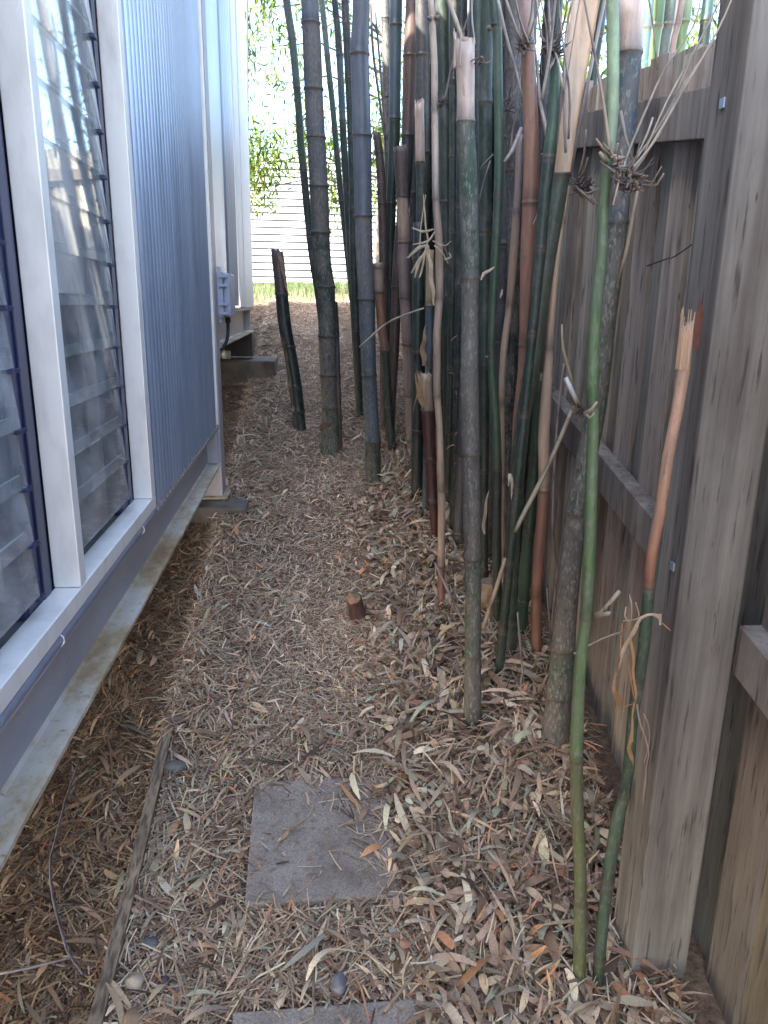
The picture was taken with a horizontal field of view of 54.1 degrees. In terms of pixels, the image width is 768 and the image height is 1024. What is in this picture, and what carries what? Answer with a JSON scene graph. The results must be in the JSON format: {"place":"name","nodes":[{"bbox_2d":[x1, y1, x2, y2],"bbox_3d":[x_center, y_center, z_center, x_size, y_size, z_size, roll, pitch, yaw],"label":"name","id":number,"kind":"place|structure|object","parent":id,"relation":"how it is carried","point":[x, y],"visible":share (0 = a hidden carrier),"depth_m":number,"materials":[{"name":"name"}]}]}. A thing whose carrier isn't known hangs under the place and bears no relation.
{"place":"outdoors","nodes":[
{"label":"outdoors","id":0,"kind":"place"},
{"bbox_2d":[253,277,348,304],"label":"grass","id":1,"kind":"structure","parent":0,"point":[270,287],"depth_m":9.78,"materials":[{"name":"green plant"}]},
{"bbox_2d":[0,283,726,1023],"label":"ground","id":2,"kind":"structure","parent":0,"point":[696,971],"depth_m":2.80,"materials":[{"name":"brown plant"}]},
{"bbox_2d":[0,955,75,974],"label":"twig","id":3,"kind":"object","parent":2,"relation":"on","point":[34,966],"visible":1,"depth_m":1.47,"materials":[{"name":"brown wood"}]},
{"bbox_2d":[49,760,82,974],"bbox_3d":[-0.721,0.776,1.699,0.069,0.107,0.590,-5,16,-20],"label":"twig","id":4,"kind":"object","parent":2,"relation":"on","point":[51,884],"visible":1,"depth_m":1.65,"materials":[{"name":"grey wood"}]},
{"bbox_2d":[122,1007,143,1023],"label":"pebble","id":5,"kind":"object","parent":2,"relation":"on","point":[132,1015],"visible":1,"depth_m":1.39,"materials":[{"name":"stone"}]},
{"bbox_2d":[123,972,145,992],"bbox_3d":[-0.485,0.913,1.459,0.042,0.030,0.044,-1,15,-6],"label":"pebble","id":6,"kind":"object","parent":2,"relation":"on","point":[135,980],"visible":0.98,"depth_m":1.45,"materials":[{"name":"stone"}]},
{"bbox_2d":[87,647,184,1023],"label":"timber edging","id":7,"kind":"object","parent":2,"relation":"on","point":[102,999],"visible":0.55,"depth_m":1.64,"materials":[{"name":"wood"}]},
{"bbox_2d":[0,0,277,871],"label":"house","id":8,"kind":"structure","parent":2,"relation":"on","point":[125,216],"depth_m":1.69,"materials":[{"name":"paint"}]},
{"bbox_2d":[0,116,52,620],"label":"window","id":9,"kind":"structure","parent":8,"relation":"in","point":[24,556],"depth_m":1.16,"materials":[{"name":"glass"}]},
{"bbox_2d":[0,0,132,586],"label":"window","id":10,"kind":"structure","parent":8,"relation":"in","point":[20,108],"depth_m":1.27,"materials":[{"name":"metal"}]},
{"bbox_2d":[220,350,230,358],"bbox_3d":[-1.227,-1.034,4.906,0.442,0.065,0.054,-1,15,-6],"label":"drain pipe","id":11,"kind":"object","parent":8,"relation":"attached to","point":[225,354],"visible":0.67,"depth_m":4.91,"materials":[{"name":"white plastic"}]},
{"bbox_2d":[217,267,235,350],"bbox_3d":[-0.763,-0.940,3.512,0.115,0.385,0.276,-1,15,-6],"label":"junction box","id":12,"kind":"object","parent":8,"relation":"attached to","point":[226,295],"visible":0.94,"depth_m":3.40,"materials":[{"name":"grey plastic"}]},
{"bbox_2d":[141,935,159,949],"bbox_3d":[-0.477,0.882,1.535,0.040,0.023,0.031,-1,15,-6],"label":"pebble","id":13,"kind":"object","parent":2,"relation":"on","point":[151,941],"visible":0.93,"depth_m":1.53,"materials":[{"name":"stone"}]},
{"bbox_2d":[150,953,158,966],"bbox_3d":[-0.457,0.897,1.505,0.025,0.024,0.029,-1,15,-6],"label":"pebble","id":14,"kind":"object","parent":2,"relation":"on","point":[152,956],"visible":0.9,"depth_m":1.50,"materials":[{"name":"stone"}]},
{"bbox_2d":[159,975,170,991],"bbox_3d":[-0.427,0.917,1.462,0.023,0.027,0.034,-1,15,-6],"label":"pebble","id":15,"kind":"object","parent":2,"relation":"on","point":[165,978],"visible":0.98,"depth_m":1.46,"materials":[{"name":"stone"}]},
{"bbox_2d":[164,760,186,773],"bbox_3d":[-0.552,0.671,1.975,0.072,0.031,0.037,-1,15,-6],"label":"rock","id":16,"kind":"object","parent":2,"relation":"on","point":[176,765],"visible":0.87,"depth_m":1.96,"materials":[{"name":"stone"}]},
{"bbox_2d":[271,248,305,430],"bbox_3d":[-0.545,-0.965,4.308,0.188,1.041,0.096,-1,15,-6],"label":"bamboo stump","id":17,"kind":"object","parent":2,"relation":"on","point":[295,386],"visible":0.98,"depth_m":4.28,"materials":[{"name":"green plant"}]},
{"bbox_2d":[283,0,317,315],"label":"bamboo culm","id":18,"kind":"object","parent":2,"relation":"on","point":[292,40],"visible":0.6,"depth_m":4.69,"materials":[{"name":"green plant"}]},
{"bbox_2d":[301,0,339,455],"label":"bamboo culm","id":19,"kind":"object","parent":2,"relation":"on","point":[316,138],"visible":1,"depth_m":3.77,"materials":[{"name":"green plant"}]},
{"bbox_2d":[245,777,397,910],"bbox_3d":[-0.150,0.792,1.788,0.332,0.123,0.340,-1,15,-6],"label":"paver","id":20,"kind":"object","parent":2,"relation":"on","point":[309,840],"visible":0.6,"depth_m":1.74,"materials":[{"name":"grey concrete"}]},
{"bbox_2d":[250,155,396,283],"bbox_3d":[0.340,-4.306,11.380,15.000,1.880,0.110,-1,15,-6],"label":"white fence","id":21,"kind":"object","parent":2,"relation":"on","point":[286,232],"depth_m":11.20,"materials":[{"name":"paint"}]},
{"bbox_2d":[232,999,416,1023],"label":"paver","id":22,"kind":"object","parent":2,"relation":"on","point":[330,1013],"visible":1,"depth_m":1.41,"materials":[{"name":"grey concrete"}]},
{"bbox_2d":[245,0,405,262],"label":"leafy tree","id":23,"kind":"object","parent":2,"relation":"on","point":[261,174],"visible":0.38,"depth_m":8.65,"materials":[{"name":"green plant"}]},
{"bbox_2d":[319,0,349,300],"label":"bamboo culm","id":24,"kind":"object","parent":2,"relation":"on","point":[327,57],"visible":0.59,"depth_m":5.06,"materials":[{"name":"plant"}]},
{"bbox_2d":[329,971,346,994],"bbox_3d":[-0.088,0.918,1.460,0.034,0.032,0.042,7,17,21],"label":"pebble","id":25,"kind":"object","parent":2,"relation":"on","point":[337,985],"visible":1,"depth_m":1.45,"materials":[{"name":"stone"}]},
{"bbox_2d":[335,301,342,449],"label":"bamboo culm","id":26,"kind":"object","parent":2,"relation":"on","point":[338,384],"visible":0.54,"depth_m":4.04,"materials":[{"name":"green plant"}]},
{"bbox_2d":[332,0,354,382],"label":"bamboo culm","id":27,"kind":"object","parent":2,"relation":"on","point":[341,93],"visible":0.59,"depth_m":4.52,"materials":[{"name":"green plant"}]},
{"bbox_2d":[341,0,362,416],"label":"bamboo culm","id":28,"kind":"object","parent":2,"relation":"on","point":[353,269],"visible":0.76,"depth_m":4.30,"materials":[{"name":"plant"}]},
{"bbox_2d":[346,592,374,623],"bbox_3d":[-0.084,0.344,2.635,0.105,0.139,0.080,-1,15,-6],"label":"tree stump","id":29,"kind":"object","parent":2,"relation":"on","point":[357,608],"visible":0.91,"depth_m":2.62,"materials":[{"name":"brown wood"}]},
{"bbox_2d":[349,0,380,483],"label":"bamboo culm","id":30,"kind":"object","parent":2,"relation":"on","point":[359,53],"visible":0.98,"depth_m":3.34,"materials":[{"name":"plant"}]},
{"bbox_2d":[370,0,387,189],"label":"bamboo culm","id":31,"kind":"object","parent":2,"relation":"on","point":[375,72],"visible":0.84,"depth_m":4.58,"materials":[{"name":"plant"}]},
{"bbox_2d":[373,131,387,431],"bbox_3d":[-0.016,-1.185,4.153,0.109,1.676,0.052,-1,15,-6],"label":"bamboo stump","id":32,"kind":"object","parent":2,"relation":"on","point":[381,202],"visible":0.6,"depth_m":4.04,"materials":[{"name":"plant"}]},
{"bbox_2d":[373,262,395,451],"bbox_3d":[0.002,-0.750,3.902,0.144,1.039,0.058,-1,15,-6],"label":"bamboo stump","id":33,"kind":"object","parent":2,"relation":"on","point":[382,332],"visible":0.89,"depth_m":3.86,"materials":[{"name":"plant"}]},
{"bbox_2d":[380,0,397,374],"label":"bamboo culm","id":34,"kind":"object","parent":2,"relation":"on","point":[385,19],"visible":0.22,"depth_m":4.80,"materials":[{"name":"green plant"}]},
{"bbox_2d":[386,0,402,342],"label":"bamboo culm","id":35,"kind":"object","parent":2,"relation":"on","point":[395,45],"visible":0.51,"depth_m":3.99,"materials":[{"name":"green plant"}]},
{"bbox_2d":[385,0,415,441],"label":"bamboo culm","id":36,"kind":"object","parent":2,"relation":"on","point":[408,99],"visible":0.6,"depth_m":3.74,"materials":[{"name":"green plant"}]},
{"bbox_2d":[393,144,411,453],"bbox_3d":[0.113,-0.984,3.779,0.161,1.582,0.064,-1,15,-6],"label":"bamboo stump","id":37,"kind":"object","parent":2,"relation":"on","point":[401,174],"visible":0.83,"depth_m":3.70,"materials":[{"name":"brown plant"}]},
{"bbox_2d":[409,137,415,323],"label":"bamboo culm","id":38,"kind":"object","parent":2,"relation":"on","point":[412,205],"visible":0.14,"depth_m":4.39,"materials":[{"name":"plant"}]},
{"bbox_2d":[406,737,420,763],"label":"twig","id":39,"kind":"object","parent":2,"relation":"on","point":[410,754],"visible":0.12,"depth_m":2.02,"materials":[{"name":"brown wood"}]},
{"bbox_2d":[411,222,423,497],"bbox_3d":[0.150,-0.574,3.297,0.078,1.315,0.059,-1,15,-6],"label":"bamboo culm","id":40,"kind":"object","parent":2,"relation":"on","point":[416,425],"visible":0.75,"depth_m":3.25,"materials":[{"name":"brown plant"}]},
{"bbox_2d":[414,98,427,372],"bbox_3d":[0.161,-0.939,3.510,0.085,1.799,0.060,-1,15,-6],"label":"bamboo stump","id":41,"kind":"object","parent":2,"relation":"on","point":[421,176],"visible":0.4,"depth_m":3.33,"materials":[{"name":"brown plant"}]},
{"bbox_2d":[412,0,430,286],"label":"bamboo culm","id":42,"kind":"object","parent":2,"relation":"on","point":[422,54],"visible":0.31,"depth_m":3.58,"materials":[{"name":"plant"}]},
{"bbox_2d":[413,366,437,537],"bbox_3d":[0.168,-0.171,2.968,0.127,0.805,0.055,-1,15,-6],"label":"bamboo stump","id":43,"kind":"object","parent":2,"relation":"on","point":[424,397],"visible":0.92,"depth_m":2.92,"materials":[{"name":"brown plant"}]},
{"bbox_2d":[420,250,433,518],"bbox_3d":[0.168,-0.441,3.115,0.040,1.227,0.075,14,20,41],"label":"bamboo culm","id":44,"kind":"object","parent":2,"relation":"on","point":[426,349],"visible":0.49,"depth_m":3.03,"materials":[{"name":"brown plant"}]},
{"bbox_2d":[428,0,435,249],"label":"bamboo culm","id":45,"kind":"object","parent":2,"relation":"on","point":[430,223],"visible":0.07,"depth_m":4.00,"materials":[{"name":"plant"}]},
{"bbox_2d":[431,203,434,274],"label":"bamboo culm","id":46,"kind":"object","parent":2,"relation":"on","point":[433,244],"depth_m":4.15,"materials":[{"name":"plant"}]},
{"bbox_2d":[432,262,435,434],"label":"bamboo culm","id":47,"kind":"object","parent":2,"relation":"on","point":[432,356],"visible":0.06,"depth_m":4.10,"materials":[{"name":"plant"}]},
{"bbox_2d":[383,863,485,1012],"bbox_3d":[0.129,0.862,1.562,0.017,0.064,0.428,11,19,33],"label":"twig","id":48,"kind":"object","parent":2,"relation":"on","point":[405,984],"visible":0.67,"depth_m":1.47,"materials":[{"name":"brown wood"}]},
{"bbox_2d":[432,654,442,673],"bbox_3d":[0.164,0.476,2.314,0.040,0.082,0.039,-1,15,-6],"label":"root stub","id":49,"kind":"object","parent":2,"relation":"on","point":[438,657],"visible":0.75,"depth_m":2.30,"materials":[{"name":"brown wood"}]},
{"bbox_2d":[435,1,443,443],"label":"bamboo culm","id":50,"kind":"object","parent":2,"relation":"on","point":[441,361],"visible":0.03,"depth_m":3.39,"materials":[{"name":"plant"}]},
{"bbox_2d":[407,0,473,609],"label":"bamboo culm","id":51,"kind":"object","parent":2,"relation":"on","point":[439,245],"visible":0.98,"depth_m":2.29,"materials":[{"name":"beige plant"}]},
{"bbox_2d":[435,0,456,479],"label":"bamboo culm","id":52,"kind":"object","parent":2,"relation":"on","point":[443,29],"visible":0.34,"depth_m":3.04,"materials":[{"name":"green plant"}]},
{"bbox_2d":[434,562,464,625],"bbox_3d":[0.213,0.264,2.368,0.121,0.211,0.019,6,16,19],"label":"twig","id":53,"kind":"object","parent":2,"relation":"on","point":[451,597],"visible":0.88,"depth_m":2.37,"materials":[{"name":"brown wood"}]},
{"bbox_2d":[444,0,456,503],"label":"bamboo culm","id":54,"kind":"object","parent":2,"relation":"on","point":[452,227],"visible":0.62,"depth_m":3.01,"materials":[{"name":"green plant"}]},
{"bbox_2d":[449,0,467,530],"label":"bamboo culm","id":55,"kind":"object","parent":2,"relation":"on","point":[462,11],"visible":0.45,"depth_m":2.85,"materials":[{"name":"green plant"}]},
{"bbox_2d":[452,32,472,549],"bbox_3d":[0.317,-1.795,2.467,0.055,4.237,0.097,-5,16,-20],"label":"bamboo culm","id":56,"kind":"object","parent":2,"relation":"on","point":[457,532],"visible":0.16,"depth_m":2.90,"materials":[{"name":"green plant"}]},
{"bbox_2d":[467,0,469,36],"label":"bamboo culm","id":57,"kind":"object","parent":2,"relation":"on","point":[468,1],"depth_m":2.71,"materials":[{"name":"plant"}]},
{"bbox_2d":[468,0,471,37],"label":"bamboo culm","id":58,"kind":"object","parent":2,"relation":"on","point":[470,29],"visible":0.01,"depth_m":2.63,"materials":[{"name":"grey plant"}]},
{"bbox_2d":[453,29,492,731],"bbox_3d":[0.211,-0.183,1.865,0.146,1.794,0.069,-1,15,-6],"label":"bamboo stump","id":59,"kind":"object","parent":2,"relation":"on","point":[464,61],"visible":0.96,"depth_m":1.81,"materials":[{"name":"grey plant"}]},
{"bbox_2d":[446,0,464,40],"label":"twig","id":60,"kind":"object","parent":59,"relation":"on","point":[453,14],"visible":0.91,"depth_m":1.63,"materials":[{"name":"beige plant"}]},
{"bbox_2d":[471,0,475,43],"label":"twig","id":61,"kind":"object","parent":59,"relation":"on","point":[472,19],"visible":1,"depth_m":1.64,"materials":[{"name":"beige plant"}]},
{"bbox_2d":[472,0,479,385],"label":"bamboo culm","id":62,"kind":"object","parent":2,"relation":"on","point":[476,14],"visible":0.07,"depth_m":2.48,"materials":[{"name":"green plant"}]},
{"bbox_2d":[478,0,492,578],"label":"bamboo culm","id":63,"kind":"object","parent":2,"relation":"on","point":[485,100],"visible":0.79,"depth_m":2.33,"materials":[{"name":"green plant"}]},
{"bbox_2d":[478,0,503,624],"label":"bamboo culm","id":64,"kind":"object","parent":2,"relation":"on","point":[495,25],"visible":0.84,"depth_m":2.18,"materials":[{"name":"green plant"}]},
{"bbox_2d":[481,577,502,611],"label":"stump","id":65,"kind":"object","parent":2,"relation":"on","point":[486,589],"visible":0.27,"depth_m":2.50,"materials":[{"name":"brown wood"}]},
{"bbox_2d":[492,0,501,210],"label":"bamboo culm","id":66,"kind":"object","parent":2,"relation":"on","point":[493,133],"visible":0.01,"depth_m":2.67,"materials":[{"name":"green plant"}]},
{"bbox_2d":[488,23,506,557],"bbox_3d":[0.428,-1.761,2.383,0.070,4.255,0.110,3,16,9],"label":"bamboo culm","id":67,"kind":"object","parent":2,"relation":"on","point":[501,301],"visible":0.07,"depth_m":2.62,"materials":[{"name":"plant"}]},
{"bbox_2d":[492,0,505,223],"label":"bamboo culm","id":68,"kind":"object","parent":2,"relation":"on","point":[504,16],"visible":0.01,"depth_m":2.53,"materials":[{"name":"green plant"}]},
{"bbox_2d":[499,134,521,583],"bbox_3d":[0.392,-0.290,2.357,0.078,1.633,0.024,-1,15,-6],"label":"bamboo culm","id":69,"kind":"object","parent":2,"relation":"on","point":[514,241],"visible":0.75,"depth_m":2.26,"materials":[{"name":"green plant"}]},
{"bbox_2d":[482,379,541,634],"bbox_3d":[0.385,0.101,2.249,0.069,0.972,0.310,11,18,33],"label":"bamboo culm","id":70,"kind":"object","parent":2,"relation":"on","point":[527,544],"visible":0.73,"depth_m":2.33,"materials":[{"name":"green plant"}]},
{"bbox_2d":[491,0,536,559],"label":"bamboo culm","id":71,"kind":"object","parent":2,"relation":"on","point":[535,25],"visible":0.04,"depth_m":2.46,"materials":[{"name":"green plant"}]},
{"bbox_2d":[497,0,539,553],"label":"bamboo culm","id":72,"kind":"object","parent":2,"relation":"on","point":[525,43],"visible":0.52,"depth_m":2.00,"materials":[{"name":"plant"}]},
{"bbox_2d":[503,0,534,530],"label":"bamboo culm","id":73,"kind":"object","parent":2,"relation":"on","point":[512,105],"visible":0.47,"depth_m":2.23,"materials":[{"name":"green plant"}]},
{"bbox_2d":[517,612,524,680],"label":"twig","id":74,"kind":"object","parent":2,"relation":"on","point":[520,645],"visible":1,"depth_m":2.13,"materials":[{"name":"brown wood"}]},
{"bbox_2d":[494,0,573,675],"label":"bamboo culm","id":75,"kind":"object","parent":2,"relation":"on","point":[553,50],"visible":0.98,"depth_m":1.93,"materials":[{"name":"green plant"}]},
{"bbox_2d":[481,557,505,629],"bbox_3d":[0.318,0.236,2.172,0.074,0.214,0.013,-6,17,-24],"label":"twig","id":76,"kind":"object","parent":75,"relation":"attached to","point":[492,600],"visible":1,"depth_m":2.17,"materials":[{"name":"brown wood"}]},
{"bbox_2d":[538,0,553,185],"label":"bamboo culm","id":77,"kind":"object","parent":2,"relation":"on","point":[543,60],"visible":0.07,"depth_m":2.49,"materials":[{"name":"plant"}]},
{"bbox_2d":[546,588,551,641],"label":"twig","id":78,"kind":"object","parent":2,"relation":"on","point":[549,614],"visible":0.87,"depth_m":2.10,"materials":[{"name":"brown wood"}]},
{"bbox_2d":[531,185,569,661],"bbox_3d":[0.473,-0.135,2.179,0.068,1.510,0.037,-1,15,-6],"label":"bamboo culm","id":79,"kind":"object","parent":2,"relation":"on","point":[542,509],"visible":0.85,"depth_m":2.16,"materials":[{"name":"plant"}]},
{"bbox_2d":[505,0,605,658],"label":"bamboo culm","id":80,"kind":"object","parent":2,"relation":"on","point":[580,52],"visible":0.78,"depth_m":1.96,"materials":[{"name":"plant"}]},
{"bbox_2d":[550,364,564,643],"bbox_3d":[0.482,0.007,2.099,0.055,0.831,0.014,-10,19,-33],"label":"twig","id":81,"kind":"object","parent":2,"relation":"on","point":[553,493],"visible":0.86,"depth_m":2.08,"materials":[{"name":"brown wood"}]},
{"bbox_2d":[553,0,578,364],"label":"bamboo culm","id":82,"kind":"object","parent":2,"relation":"on","point":[571,23],"visible":0.05,"depth_m":2.21,"materials":[{"name":"plant"}]},
{"bbox_2d":[540,0,643,758],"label":"bamboo culm","id":83,"kind":"object","parent":2,"relation":"on","point":[557,712],"visible":0.79,"depth_m":1.79,"materials":[{"name":"plant"}]},
{"bbox_2d":[590,0,605,86],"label":"bamboo culm","id":84,"kind":"object","parent":2,"relation":"on","point":[594,78],"visible":0.14,"depth_m":2.63,"materials":[{"name":"plant"}]},
{"bbox_2d":[438,0,767,1023],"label":"paling fence","id":85,"kind":"object","parent":2,"relation":"on","point":[694,852],"visible":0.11,"depth_m":1.39,"materials":[{"name":"brown wood"}]},
{"bbox_2d":[374,9,387,138],"bbox_3d":[-0.018,-2.608,4.490,0.093,0.691,0.016,-1,15,-6],"label":"twig","id":86,"kind":"object","parent":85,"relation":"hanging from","point":[381,86],"visible":1,"depth_m":4.49,"materials":[{"name":"beige plant"}]},
{"bbox_2d":[646,244,691,266],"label":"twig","id":87,"kind":"object","parent":85,"relation":"attached to","point":[669,257],"visible":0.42,"depth_m":1.40,"materials":[{"name":"brown plant"}]},
{"bbox_2d":[535,0,718,85],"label":"garden tree","id":88,"kind":"object","parent":2,"relation":"on","point":[693,38],"visible":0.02,"depth_m":5.31,"materials":[{"name":"green plant"}]},
{"bbox_2d":[593,307,694,989],"bbox_3d":[0.423,0.344,1.287,0.094,1.342,0.071,-1,15,-6],"label":"bamboo culm","id":89,"kind":"object","parent":2,"relation":"on","point":[683,368],"visible":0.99,"depth_m":1.26,"materials":[{"name":"green plant"}]},
{"bbox_2d":[641,0,653,67],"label":"bamboo culm","id":90,"kind":"object","parent":2,"relation":"on","point":[647,26],"visible":0.12,"depth_m":2.09,"materials":[{"name":"plant"}]},
{"bbox_2d":[569,0,731,985],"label":"bamboo culm","id":91,"kind":"object","parent":2,"relation":"on","point":[628,178],"visible":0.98,"depth_m":1.14,"materials":[{"name":"green plant"}]},
{"bbox_2d":[513,324,585,532],"bbox_3d":[0.437,-0.205,1.897,0.208,0.523,0.053,-1,15,-6],"label":"broken branch","id":92,"kind":"object","parent":91,"relation":"attached to","point":[576,408],"visible":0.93,"depth_m":1.91,"materials":[{"name":"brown wood"}]},
{"bbox_2d":[648,0,664,65],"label":"bamboo culm","id":93,"kind":"object","parent":2,"relation":"on","point":[658,12],"visible":0.11,"depth_m":2.27,"materials":[{"name":"green plant"}]},
{"bbox_2d":[659,0,676,55],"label":"bamboo culm","id":94,"kind":"object","parent":2,"relation":"on","point":[669,16],"visible":0.13,"depth_m":2.45,"materials":[{"name":"green plant"}]},
{"bbox_2d":[670,0,678,40],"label":"bamboo culm","id":95,"kind":"object","parent":2,"relation":"on","point":[677,1],"visible":0.01,"depth_m":3.36,"materials":[{"name":"white plant"}]},
{"bbox_2d":[669,0,684,52],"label":"bamboo culm","id":96,"kind":"object","parent":2,"relation":"on","point":[677,24],"visible":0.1,"depth_m":2.65,"materials":[{"name":"plant"}]},
{"bbox_2d":[675,0,692,53],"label":"bamboo culm","id":97,"kind":"object","parent":2,"relation":"on","point":[686,21],"visible":0.12,"depth_m":2.82,"materials":[{"name":"green plant"}]},
{"bbox_2d":[698,0,713,46],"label":"bamboo culm","id":98,"kind":"object","parent":2,"relation":"on","point":[707,10],"visible":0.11,"depth_m":3.19,"materials":[{"name":"green plant"}]},
{"bbox_2d":[359,307,423,347],"bbox_3d":[0.028,-0.707,2.887,0.260,0.156,0.016,6,16,16],"label":"twig","id":99,"kind":"object","parent":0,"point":[376,331],"visible":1,"depth_m":2.89,"materials":[{"name":"brown wood"}]},
{"bbox_2d":[244,0,719,157],"label":"sky","id":100,"kind":"structure","parent":0,"point":[376,4],"materials":[{"name":"white"}]}
]}

